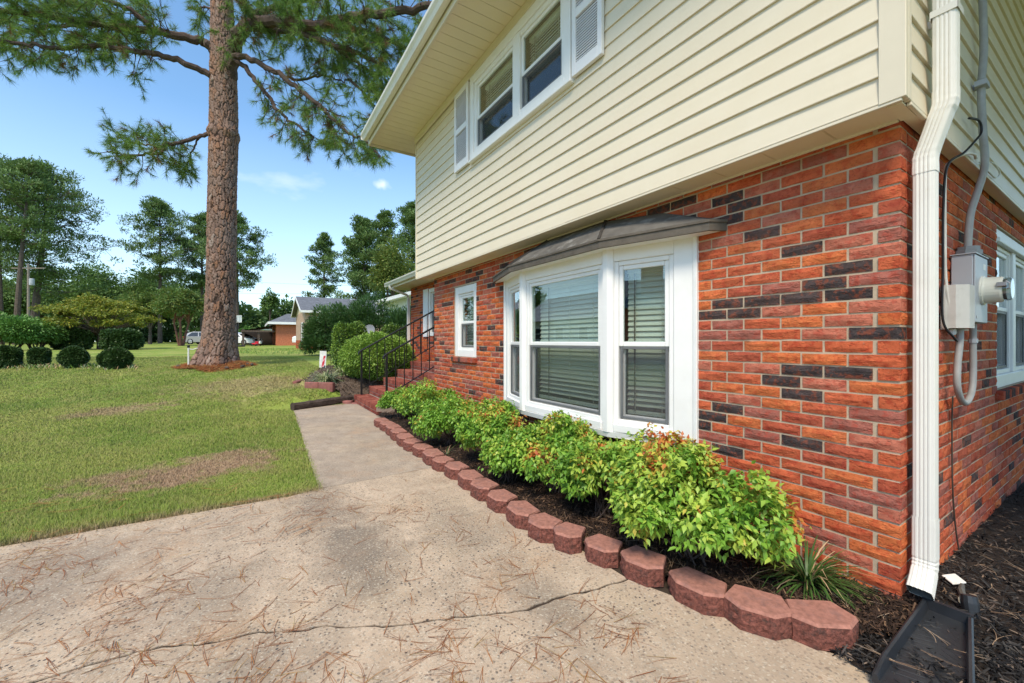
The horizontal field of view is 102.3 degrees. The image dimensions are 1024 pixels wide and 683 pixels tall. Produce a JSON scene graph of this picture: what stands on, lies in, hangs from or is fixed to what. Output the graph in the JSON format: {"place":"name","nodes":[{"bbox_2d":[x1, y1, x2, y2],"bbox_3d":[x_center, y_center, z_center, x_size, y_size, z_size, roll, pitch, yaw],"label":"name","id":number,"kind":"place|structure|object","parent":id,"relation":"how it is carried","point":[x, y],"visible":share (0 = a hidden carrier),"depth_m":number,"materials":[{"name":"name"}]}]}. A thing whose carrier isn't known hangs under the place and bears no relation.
{"place":"outdoors","nodes":[
{"label":"outdoors","id":0,"kind":"place"},
{"bbox_2d":[0,0,431,341],"label":"sky","id":1,"kind":"structure","parent":0,"point":[49,117],"materials":[{"name":"blue"}]},
{"bbox_2d":[0,342,518,546],"bbox_3d":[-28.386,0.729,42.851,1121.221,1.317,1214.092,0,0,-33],"label":"ground","id":2,"kind":"structure","parent":0,"point":[164,349],"depth_m":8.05,"materials":[{"name":"plant"}]},
{"bbox_2d":[0,344,23,368],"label":"round bush","id":3,"kind":"object","parent":2,"relation":"on","point":[10,355],"visible":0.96,"depth_m":11.40,"materials":[{"name":"green plant"}]},
{"bbox_2d":[2,274,43,316],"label":"leafy tree","id":4,"kind":"object","parent":2,"relation":"on","point":[11,311],"visible":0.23,"depth_m":61.52,"materials":[{"name":"green plant"}]},
{"bbox_2d":[11,264,44,344],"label":"utility pole","id":5,"kind":"object","parent":2,"relation":"on","point":[30,281],"visible":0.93,"depth_m":49.92,"materials":[{"name":"brown wood"}]},
{"bbox_2d":[0,310,65,347],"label":"laurel shrub","id":6,"kind":"object","parent":2,"relation":"on","point":[17,328],"visible":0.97,"depth_m":25.63,"materials":[{"name":"green plant"}]},
{"bbox_2d":[25,347,52,366],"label":"round bush","id":7,"kind":"object","parent":2,"relation":"on","point":[39,355],"visible":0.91,"depth_m":11.67,"materials":[{"name":"green plant"}]},
{"bbox_2d":[7,316,70,347],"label":"laurel shrub","id":8,"kind":"object","parent":2,"relation":"on","point":[54,342],"visible":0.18,"depth_m":27.25,"materials":[{"name":"green plant"}]},
{"bbox_2d":[2,269,88,317],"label":"leafy tree","id":9,"kind":"object","parent":2,"relation":"on","point":[71,294],"visible":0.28,"depth_m":65.17,"materials":[{"name":"green plant"}]},
{"bbox_2d":[0,158,94,344],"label":"pine tree","id":10,"kind":"object","parent":2,"relation":"on","point":[16,218],"visible":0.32,"depth_m":51.94,"materials":[{"name":"plant"}]},
{"bbox_2d":[0,154,101,344],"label":"pine tree","id":11,"kind":"object","parent":2,"relation":"on","point":[26,167],"visible":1,"depth_m":49.84,"materials":[{"name":"plant"}]},
{"bbox_2d":[0,153,133,317],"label":"pine tree","id":12,"kind":"object","parent":2,"relation":"on","point":[39,276],"visible":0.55,"depth_m":56.37,"materials":[{"name":"plant"}]},
{"bbox_2d":[0,362,137,371],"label":"weeds","id":13,"kind":"object","parent":2,"relation":"on","point":[54,365],"visible":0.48,"depth_m":11.41,"materials":[{"name":"green plant"}]},
{"bbox_2d":[12,263,129,333],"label":"leafy tree","id":14,"kind":"object","parent":2,"relation":"on","point":[91,278],"visible":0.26,"depth_m":71.22,"materials":[{"name":"green plant"}]},
{"bbox_2d":[48,325,96,349],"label":"clipped bush","id":15,"kind":"object","parent":2,"relation":"on","point":[86,338],"visible":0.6,"depth_m":28.60,"materials":[{"name":"green plant"}]},
{"bbox_2d":[56,345,90,367],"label":"round bush","id":16,"kind":"object","parent":2,"relation":"on","point":[74,356],"visible":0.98,"depth_m":11.34,"materials":[{"name":"green plant"}]},
{"bbox_2d":[28,292,165,348],"bbox_3d":[-30.004,-1.384,30.006,7.484,4.298,6.991,0,0,-33],"label":"maple tree","id":17,"kind":"object","parent":2,"relation":"on","point":[89,310],"visible":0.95,"depth_m":29.03,"materials":[{"name":"green plant"}]},
{"bbox_2d":[58,262,157,327],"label":"leafy tree","id":18,"kind":"object","parent":2,"relation":"on","point":[123,284],"visible":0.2,"depth_m":77.61,"materials":[{"name":"green plant"}]},
{"bbox_2d":[95,346,134,369],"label":"round bush","id":19,"kind":"object","parent":2,"relation":"on","point":[114,357],"visible":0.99,"depth_m":11.22,"materials":[{"name":"green plant"}]},
{"bbox_2d":[98,327,144,349],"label":"clipped bush","id":20,"kind":"object","parent":2,"relation":"on","point":[129,338],"visible":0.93,"depth_m":26.40,"materials":[{"name":"green plant"}]},
{"bbox_2d":[89,195,203,342],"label":"pine tree","id":21,"kind":"object","parent":2,"relation":"on","point":[160,209],"visible":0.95,"depth_m":66.98,"materials":[{"name":"plant"}]},
{"bbox_2d":[118,289,174,343],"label":"leafy tree","id":22,"kind":"object","parent":2,"relation":"on","point":[144,300],"visible":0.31,"depth_m":53.57,"materials":[{"name":"green plant"}]},
{"bbox_2d":[2,262,293,342],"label":"woods","id":23,"kind":"object","parent":2,"relation":"on","point":[169,334],"visible":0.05,"depth_m":84.15,"materials":[{"name":"plant"}]},
{"bbox_2d":[113,267,189,328],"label":"leafy tree","id":24,"kind":"object","parent":2,"relation":"on","point":[145,283],"visible":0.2,"depth_m":82.11,"materials":[{"name":"green plant"}]},
{"bbox_2d":[1,475,329,557],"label":"lawn needles","id":25,"kind":"object","parent":2,"relation":"on","point":[182,525],"visible":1,"depth_m":2.91,"materials":[{"name":"brown plant"}]},
{"bbox_2d":[148,285,204,345],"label":"crape myrtle","id":26,"kind":"object","parent":2,"relation":"on","point":[186,304],"visible":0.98,"depth_m":43.29,"materials":[{"name":"green plant"}]},
{"bbox_2d":[170,211,206,331],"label":"pine tree","id":27,"kind":"object","parent":2,"relation":"on","point":[197,277],"visible":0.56,"depth_m":72.63,"materials":[{"name":"plant"}]},
{"bbox_2d":[183,332,200,343],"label":"grey suv","id":28,"kind":"object","parent":2,"relation":"on","point":[192,337],"visible":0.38,"depth_m":55.00,"materials":[{"name":"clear metal"}]},
{"bbox_2d":[0,0,431,368],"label":"pine tree","id":29,"kind":"object","parent":2,"relation":"on","point":[218,344],"visible":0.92,"depth_m":10.66,"materials":[{"name":"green plant"}]},
{"bbox_2d":[172,209,278,328],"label":"pine tree","id":30,"kind":"object","parent":2,"relation":"on","point":[250,260],"visible":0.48,"depth_m":65.78,"materials":[{"name":"plant"}]},
{"bbox_2d":[238,333,262,344],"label":"white sedan","id":31,"kind":"object","parent":2,"relation":"on","point":[248,338],"visible":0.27,"depth_m":45.08,"materials":[{"name":"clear metal"}]},
{"bbox_2d":[241,314,295,345],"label":"brick ranch","id":32,"kind":"structure","parent":2,"relation":"on","point":[282,332],"depth_m":45.53,"materials":[{"name":"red brick"}]},
{"bbox_2d":[259,287,281,328],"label":"leafy tree","id":33,"kind":"object","parent":2,"relation":"on","point":[270,302],"visible":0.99,"depth_m":61.78,"materials":[{"name":"green plant"}]},
{"bbox_2d":[240,348,328,354],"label":"weeds","id":34,"kind":"object","parent":2,"relation":"on","point":[265,351],"visible":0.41,"depth_m":22.55,"materials":[{"name":"green plant"}]},
{"bbox_2d":[304,382,334,391],"bbox_3d":[-4.135,0.969,8.835,0.696,0.190,0.120,0,0,12],"label":"scalloped edging","id":35,"kind":"object","parent":2,"relation":"on","point":[329,386],"visible":0.86,"depth_m":8.79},
{"bbox_2d":[290,395,353,410],"bbox_3d":[-3.755,1.218,8.238,0.151,0.167,1.271,0,0,33],"label":"landscape timber","id":36,"kind":"object","parent":2,"relation":"on","point":[316,403],"visible":0.88,"depth_m":8.10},
{"bbox_2d":[300,231,347,297],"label":"pine tree","id":37,"kind":"object","parent":2,"relation":"on","point":[322,243],"visible":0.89,"depth_m":71.14,"materials":[{"name":"plant"}]},
{"bbox_2d":[291,296,383,349],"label":"neighbour house","id":38,"kind":"structure","parent":2,"relation":"on","point":[302,308],"depth_m":29.94,"materials":[{"name":"beige brick"}]},
{"bbox_2d":[303,363,396,399],"bbox_3d":[-3.728,0.936,10.688,3.200,0.614,4.080,0,0,-33],"label":"flower bed","id":39,"kind":"object","parent":2,"relation":"on","point":[343,390],"visible":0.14,"depth_m":9.36,"materials":[{"name":"soil"}]},
{"bbox_2d":[305,368,346,383],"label":"variegated plant","id":40,"kind":"object","parent":39,"relation":"on","point":[325,377],"visible":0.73,"depth_m":9.18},
{"bbox_2d":[337,331,418,380],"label":"clipped bush","id":41,"kind":"object","parent":39,"relation":"on","point":[348,361],"visible":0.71,"depth_m":9.42,"materials":[{"name":"green plant"}]},
{"bbox_2d":[379,322,410,362],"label":"clipped bush","id":42,"kind":"object","parent":39,"relation":"on","point":[389,328],"visible":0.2,"depth_m":12.20,"materials":[{"name":"green plant"}]},
{"bbox_2d":[330,320,370,368],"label":"clipped bush","id":43,"kind":"object","parent":2,"relation":"on","point":[356,327],"visible":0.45,"depth_m":10.88,"materials":[{"name":"green plant"}]},
{"bbox_2d":[297,290,410,355],"bbox_3d":[-6.351,-0.699,17.500,6.391,2.960,2.817,0,0,5],"label":"evergreen hedge","id":44,"kind":"object","parent":2,"relation":"on","point":[317,331],"visible":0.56,"depth_m":17.28,"materials":[{"name":"green plant"}]},
{"bbox_2d":[329,213,388,299],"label":"pine tree","id":45,"kind":"object","parent":2,"relation":"on","point":[360,246],"visible":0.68,"depth_m":57.12,"materials":[{"name":"plant"}]},
{"bbox_2d":[347,208,401,298],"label":"pine tree","id":46,"kind":"object","parent":2,"relation":"on","point":[385,220],"visible":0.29,"depth_m":63.28,"materials":[{"name":"plant"}]},
{"bbox_2d":[367,234,414,296],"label":"leafy tree","id":47,"kind":"object","parent":2,"relation":"on","point":[389,265],"visible":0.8,"depth_m":45.13,"materials":[{"name":"green plant"}]},
{"bbox_2d":[367,201,414,294],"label":"pine tree","id":48,"kind":"object","parent":2,"relation":"on","point":[407,236],"visible":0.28,"depth_m":52.54,"materials":[{"name":"plant"}]},
{"bbox_2d":[377,291,410,322],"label":"white outbuilding","id":49,"kind":"structure","parent":2,"relation":"on","point":[399,300],"depth_m":22.73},
{"bbox_2d":[354,361,434,415],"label":"brick steps","id":50,"kind":"structure","parent":2,"relation":"on","point":[369,401],"depth_m":8.21,"materials":[{"name":"brick"}]},
{"bbox_2d":[358,310,433,394],"bbox_3d":[-2.359,0.125,9.117,2.013,2.046,0.036,0,0,-33],"label":"iron railing","id":51,"kind":"object","parent":50,"relation":"on","point":[360,352],"visible":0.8,"depth_m":8.96,"materials":[{"name":"metal"}]},
{"bbox_2d":[382,307,467,392],"bbox_3d":[-1.442,0.135,7.828,2.013,1.992,0.036,0,0,-33],"label":"iron railing","id":52,"kind":"object","parent":50,"relation":"on","point":[386,363],"visible":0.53,"depth_m":7.50,"materials":[{"name":"metal"}]},
{"bbox_2d":[376,410,921,641],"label":"brown mulch","id":53,"kind":"object","parent":2,"relation":"on","point":[876,607],"visible":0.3,"depth_m":2.27,"materials":[{"name":"wood"}]},
{"bbox_2d":[375,385,418,418],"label":"leafy shrub","id":54,"kind":"object","parent":53,"relation":"on","point":[385,402],"visible":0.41,"depth_m":6.52,"materials":[{"name":"green plant"}]},
{"bbox_2d":[394,377,459,417],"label":"leafy shrub","id":55,"kind":"object","parent":53,"relation":"on","point":[422,395],"visible":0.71,"depth_m":5.68,"materials":[{"name":"green plant"}]},
{"bbox_2d":[408,392,484,445],"bbox_3d":[-0.698,0.951,4.891,0.962,0.622,0.868,0,0,-33],"label":"leafy shrub","id":56,"kind":"object","parent":53,"relation":"on","point":[433,422],"visible":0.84,"depth_m":4.74,"materials":[{"name":"green plant"}]},
{"bbox_2d":[452,394,526,450],"bbox_3d":[-0.181,0.902,4.189,0.892,0.718,0.773,0,0,-33],"label":"leafy shrub","id":57,"kind":"object","parent":53,"relation":"on","point":[494,419],"visible":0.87,"depth_m":4.02,"materials":[{"name":"green plant"}]},
{"bbox_2d":[478,427,536,481],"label":"leafy shrub","id":58,"kind":"object","parent":53,"relation":"on","point":[491,452],"visible":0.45,"depth_m":3.50,"materials":[{"name":"green plant"}]},
{"bbox_2d":[499,409,604,493],"bbox_3d":[0.321,0.897,3.415,0.911,0.730,0.891,0,0,-1],"label":"leafy shrub","id":59,"kind":"object","parent":53,"relation":"on","point":[550,437],"visible":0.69,"depth_m":3.26,"materials":[{"name":"green plant"}]},
{"bbox_2d":[544,435,634,518],"bbox_3d":[0.658,0.952,2.922,0.817,0.619,0.726,0,0,19],"label":"leafy shrub","id":60,"kind":"object","parent":53,"relation":"on","point":[583,469],"visible":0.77,"depth_m":2.76,"materials":[{"name":"green plant"}]},
{"bbox_2d":[627,422,717,525],"bbox_3d":[1.022,0.902,2.782,0.618,0.720,0.714,0,0,-33],"label":"leafy shrub","id":61,"kind":"object","parent":53,"relation":"on","point":[669,439],"visible":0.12,"depth_m":2.79,"materials":[{"name":"green plant"}]},
{"bbox_2d":[605,435,811,569],"bbox_3d":[1.010,0.910,2.292,0.874,0.705,1.078,0,0,-33],"label":"leafy shrub","id":62,"kind":"object","parent":53,"relation":"on","point":[661,484],"visible":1,"depth_m":2.13,"materials":[{"name":"green plant"}]},
{"bbox_2d":[751,535,885,609],"bbox_3d":[1.521,1.138,2.106,0.592,0.200,0.585,0,0,34],"label":"grass clump","id":63,"kind":"object","parent":53,"relation":"on","point":[819,575],"visible":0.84,"depth_m":2.06,"materials":[{"name":"green plant"}]},
{"bbox_2d":[361,0,1023,601],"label":"brick house","id":64,"kind":"structure","parent":2,"relation":"on","point":[741,170],"depth_m":2.73,"materials":[{"name":"red brick"}]},
{"bbox_2d":[388,285,409,343],"bbox_3d":[-3.180,-0.320,11.642,0.604,2.497,0.075,0,0,-33],"label":"wing downspout","id":65,"kind":"object","parent":64,"relation":"attached to","point":[408,310],"visible":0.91,"depth_m":11.74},
{"bbox_2d":[429,288,434,335],"bbox_3d":[-1.836,-0.742,10.240,0.130,1.200,0.930,0,0,-33],"label":"wing window","id":66,"kind":"structure","parent":64,"relation":"in","point":[431,291],"depth_m":10.53,"materials":[{"name":"white glass"}]},
{"bbox_2d":[451,283,476,362],"bbox_3d":[-0.652,-0.254,5.933,0.145,1.099,0.785,0,0,-33],"label":"side light window","id":67,"kind":"structure","parent":64,"relation":"in","point":[463,350],"depth_m":6.09,"materials":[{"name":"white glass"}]},
{"bbox_2d":[467,297,473,341],"bbox_3d":[-0.549,-0.289,5.993,0.056,0.735,0.395,0,0,-33],"label":"window blind","id":68,"kind":"object","parent":64,"relation":"attached to","point":[471,310],"depth_m":6.08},
{"bbox_2d":[485,57,512,118],"bbox_3d":[-0.117,-2.942,4.772,0.056,0.390,0.740,0,0,-33],"label":"window blind","id":69,"kind":"object","parent":64,"relation":"attached to","point":[500,74],"depth_m":4.80,"materials":[{"name":"plastic"}]},
{"bbox_2d":[468,0,574,163],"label":"twin window","id":70,"kind":"structure","parent":64,"relation":"in","point":[513,42],"depth_m":4.26,"materials":[{"name":"white plastic"}]},
{"bbox_2d":[529,6,560,76],"bbox_3d":[0.359,-2.942,4.025,0.056,0.390,0.610,0,0,-33],"label":"window blind","id":71,"kind":"object","parent":64,"relation":"attached to","point":[548,24],"depth_m":4.05,"materials":[{"name":"plastic"}]},
{"bbox_2d":[539,275,598,408],"bbox_3d":[0.560,-0.004,3.863,0.056,1.165,0.980,0,0,-33],"label":"window blind","id":72,"kind":"object","parent":64,"relation":"attached to","point":[569,311],"depth_m":3.86,"materials":[{"name":"plastic"}]},
{"bbox_2d":[504,236,698,445],"bbox_3d":[0.540,0.013,3.868,0.323,1.480,2.570,0,0,-33],"label":"bay window","id":73,"kind":"structure","parent":64,"relation":"in","point":[680,258],"depth_m":3.24,"materials":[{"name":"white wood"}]},
{"bbox_2d":[627,266,664,417],"bbox_3d":[1.072,-0.004,3.209,0.352,1.165,0.056,0,0,40],"label":"window blind","id":74,"kind":"object","parent":64,"relation":"attached to","point":[646,314],"depth_m":3.23,"materials":[{"name":"plastic"}]},
{"bbox_2d":[906,0,963,600],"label":"downspout","id":75,"kind":"object","parent":64,"relation":"attached to","point":[943,23],"visible":1,"depth_m":1.92,"materials":[{"name":"metal"}]},
{"bbox_2d":[951,396,959,553],"bbox_3d":[2.603,0.788,2.421,0.120,0.941,0.012,0,0,-28],"label":"ground wire","id":76,"kind":"object","parent":64,"relation":"attached to","point":[952,472],"visible":1,"depth_m":2.40,"materials":[{"name":"black metal"}]},
{"bbox_2d":[941,284,974,334],"bbox_3d":[2.490,-0.174,2.303,0.181,0.275,0.102,0,0,-33],"label":"telephone box","id":77,"kind":"object","parent":64,"relation":"attached to","point":[959,311],"visible":0.88,"depth_m":2.25,"materials":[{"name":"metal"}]},
{"bbox_2d":[943,152,976,305],"bbox_3d":[2.549,-0.575,2.314,0.318,0.988,0.065,0,0,-20],"label":"phone wire","id":78,"kind":"object","parent":64,"relation":"attached to","point":[945,246],"visible":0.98,"depth_m":2.28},
{"bbox_2d":[941,117,982,341],"bbox_3d":[2.519,-0.622,2.285,0.301,1.252,0.059,0,0,-11],"label":"black wire","id":79,"kind":"object","parent":64,"relation":"attached to","point":[942,227],"visible":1,"depth_m":2.28,"materials":[{"name":"metal"}]},
{"bbox_2d":[953,324,977,405],"bbox_3d":[2.638,0.132,2.400,0.417,0.479,0.042,0,0,-33],"label":"conduit","id":80,"kind":"object","parent":64,"relation":"attached to","point":[957,366],"visible":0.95,"depth_m":2.35,"materials":[{"name":"plastic"}]},
{"bbox_2d":[964,0,989,245],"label":"service cable","id":81,"kind":"object","parent":64,"relation":"attached to","point":[981,85],"visible":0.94,"depth_m":2.41,"materials":[{"name":"plastic"}]},
{"bbox_2d":[950,245,1014,323],"bbox_3d":[2.738,-0.333,2.401,0.325,0.451,0.231,0,0,-33],"label":"electric meter","id":82,"kind":"object","parent":64,"relation":"attached to","point":[968,264],"visible":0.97,"depth_m":2.36,"materials":[{"name":"grey metal"}]},
{"bbox_2d":[995,229,1023,400],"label":"side window","id":83,"kind":"structure","parent":64,"relation":"in","point":[1010,259],"depth_m":3.59,"materials":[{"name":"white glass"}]},
{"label":"pine straw mound","id":84,"kind":"structure","parent":2,"relation":"on","visible":0},
{"bbox_2d":[169,360,257,372],"bbox_3d":[-8.165,0.670,11.434,2.080,0.453,1.672,0,0,17],"label":"pine straw","id":85,"kind":"object","parent":84,"relation":"on","point":[204,368],"visible":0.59,"depth_m":10.95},
{"bbox_2d":[0,468,626,682],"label":"driveway","id":86,"kind":"structure","parent":0,"point":[447,563],"depth_m":2.27,"materials":[{"name":"concrete"}]},
{"bbox_2d":[0,440,698,682],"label":"fallen needles","id":87,"kind":"object","parent":86,"relation":"on","point":[263,614],"visible":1,"depth_m":1.81,"materials":[{"name":"brown plant"}]},
{"bbox_2d":[431,456,454,471],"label":"edging block","id":88,"kind":"object","parent":86,"relation":"on","point":[438,463],"depth_m":4.08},
{"bbox_2d":[444,461,469,479],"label":"edging block","id":89,"kind":"object","parent":86,"relation":"on","point":[453,469],"depth_m":3.87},
{"bbox_2d":[457,469,483,490],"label":"edging block","id":90,"kind":"object","parent":86,"relation":"on","point":[465,478],"depth_m":3.60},
{"bbox_2d":[470,478,498,501],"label":"edging block","id":91,"kind":"object","parent":86,"relation":"on","point":[480,489],"depth_m":3.34,"materials":[{"name":"concrete"}]},
{"bbox_2d":[486,489,517,513],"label":"edging block","id":92,"kind":"object","parent":86,"relation":"on","point":[495,500],"depth_m":3.11,"materials":[{"name":"concrete"}]},
{"bbox_2d":[506,500,540,530],"bbox_3d":[0.070,1.226,2.928,0.202,0.105,0.278,0,0,-33],"label":"edging block","id":93,"kind":"object","parent":86,"relation":"on","point":[524,509],"depth_m":2.86,"materials":[{"name":"concrete"}]},
{"bbox_2d":[527,512,562,543],"bbox_3d":[0.212,1.224,2.713,0.202,0.105,0.233,0,0,-33],"label":"edging block","id":94,"kind":"object","parent":86,"relation":"on","point":[540,527],"depth_m":2.66,"materials":[{"name":"concrete"}]},
{"bbox_2d":[553,522,585,554],"bbox_3d":[0.355,1.223,2.572,0.198,0.108,0.188,0,0,35],"label":"edging block","id":95,"kind":"object","parent":86,"relation":"on","point":[568,537],"depth_m":2.51,"materials":[{"name":"concrete"}]},
{"bbox_2d":[584,534,622,568],"bbox_3d":[0.536,1.229,2.423,0.221,0.102,0.189,0,0,42],"label":"edging block","id":96,"kind":"object","parent":86,"relation":"on","point":[600,551],"depth_m":2.37,"materials":[{"name":"concrete"}]},
{"bbox_2d":[294,404,431,488],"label":"walkway","id":97,"kind":"structure","parent":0,"point":[347,428],"depth_m":4.99,"materials":[{"name":"concrete"}]},
{"bbox_2d":[402,438,422,451],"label":"edging block","id":98,"kind":"object","parent":97,"relation":"on","point":[407,444],"depth_m":4.84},
{"bbox_2d":[412,443,433,457],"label":"edging block","id":99,"kind":"object","parent":97,"relation":"on","point":[418,449],"depth_m":4.60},
{"bbox_2d":[422,448,443,465],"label":"edging block","id":100,"kind":"object","parent":97,"relation":"on","point":[428,455],"depth_m":4.31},
{"bbox_2d":[32,410,854,682],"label":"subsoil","id":101,"kind":"structure","parent":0,"point":[665,588],"depth_m":1.94,"materials":[{"name":"soil"}]},
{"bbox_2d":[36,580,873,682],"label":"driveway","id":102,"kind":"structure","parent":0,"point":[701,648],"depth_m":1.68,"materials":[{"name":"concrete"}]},
{"bbox_2d":[620,545,666,586],"bbox_3d":[0.716,1.222,2.247,0.247,0.110,0.190,0,0,43],"label":"edging block","id":103,"kind":"object","parent":102,"relation":"on","point":[637,563],"depth_m":2.19,"materials":[{"name":"concrete"}]},
{"bbox_2d":[667,566,726,616],"bbox_3d":[0.922,1.228,2.036,0.205,0.101,0.279,0,0,-33],"label":"edging block","id":104,"kind":"object","parent":102,"relation":"on","point":[698,591],"depth_m":1.99,"materials":[{"name":"concrete"}]},
{"bbox_2d":[723,584,791,640],"bbox_3d":[1.110,1.222,1.869,0.270,0.110,0.189,0,0,31],"label":"edging block","id":105,"kind":"object","parent":102,"relation":"on","point":[750,610],"depth_m":1.82,"materials":[{"name":"concrete"}]},
{"bbox_2d":[801,482,1023,682],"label":"black mulch","id":106,"kind":"object","parent":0,"point":[979,652],"visible":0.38,"depth_m":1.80,"materials":[{"name":"wood"}]},
{"bbox_2d":[562,498,1023,668],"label":"dry needles","id":107,"kind":"object","parent":106,"relation":"on","point":[805,573],"visible":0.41,"depth_m":2.21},
{"bbox_2d":[784,599,858,650],"bbox_3d":[1.335,1.224,1.787,0.271,0.106,0.187,0,0,5],"label":"edging block","id":108,"kind":"object","parent":106,"relation":"on","point":[814,622],"depth_m":1.73,"materials":[{"name":"concrete"}]},
{"bbox_2d":[872,597,974,682],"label":"splash tray","id":109,"kind":"object","parent":106,"relation":"on","point":[950,619],"visible":0.99,"depth_m":1.66,"materials":[{"name":"black plastic"}]},
{"bbox_2d":[942,574,980,618],"bbox_3d":[2.204,1.246,2.017,0.086,0.140,0.362,0,0,35],"label":"path light","id":110,"kind":"object","parent":106,"relation":"on","point":[970,604],"visible":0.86,"depth_m":1.92,"materials":[{"name":"black plastic"}]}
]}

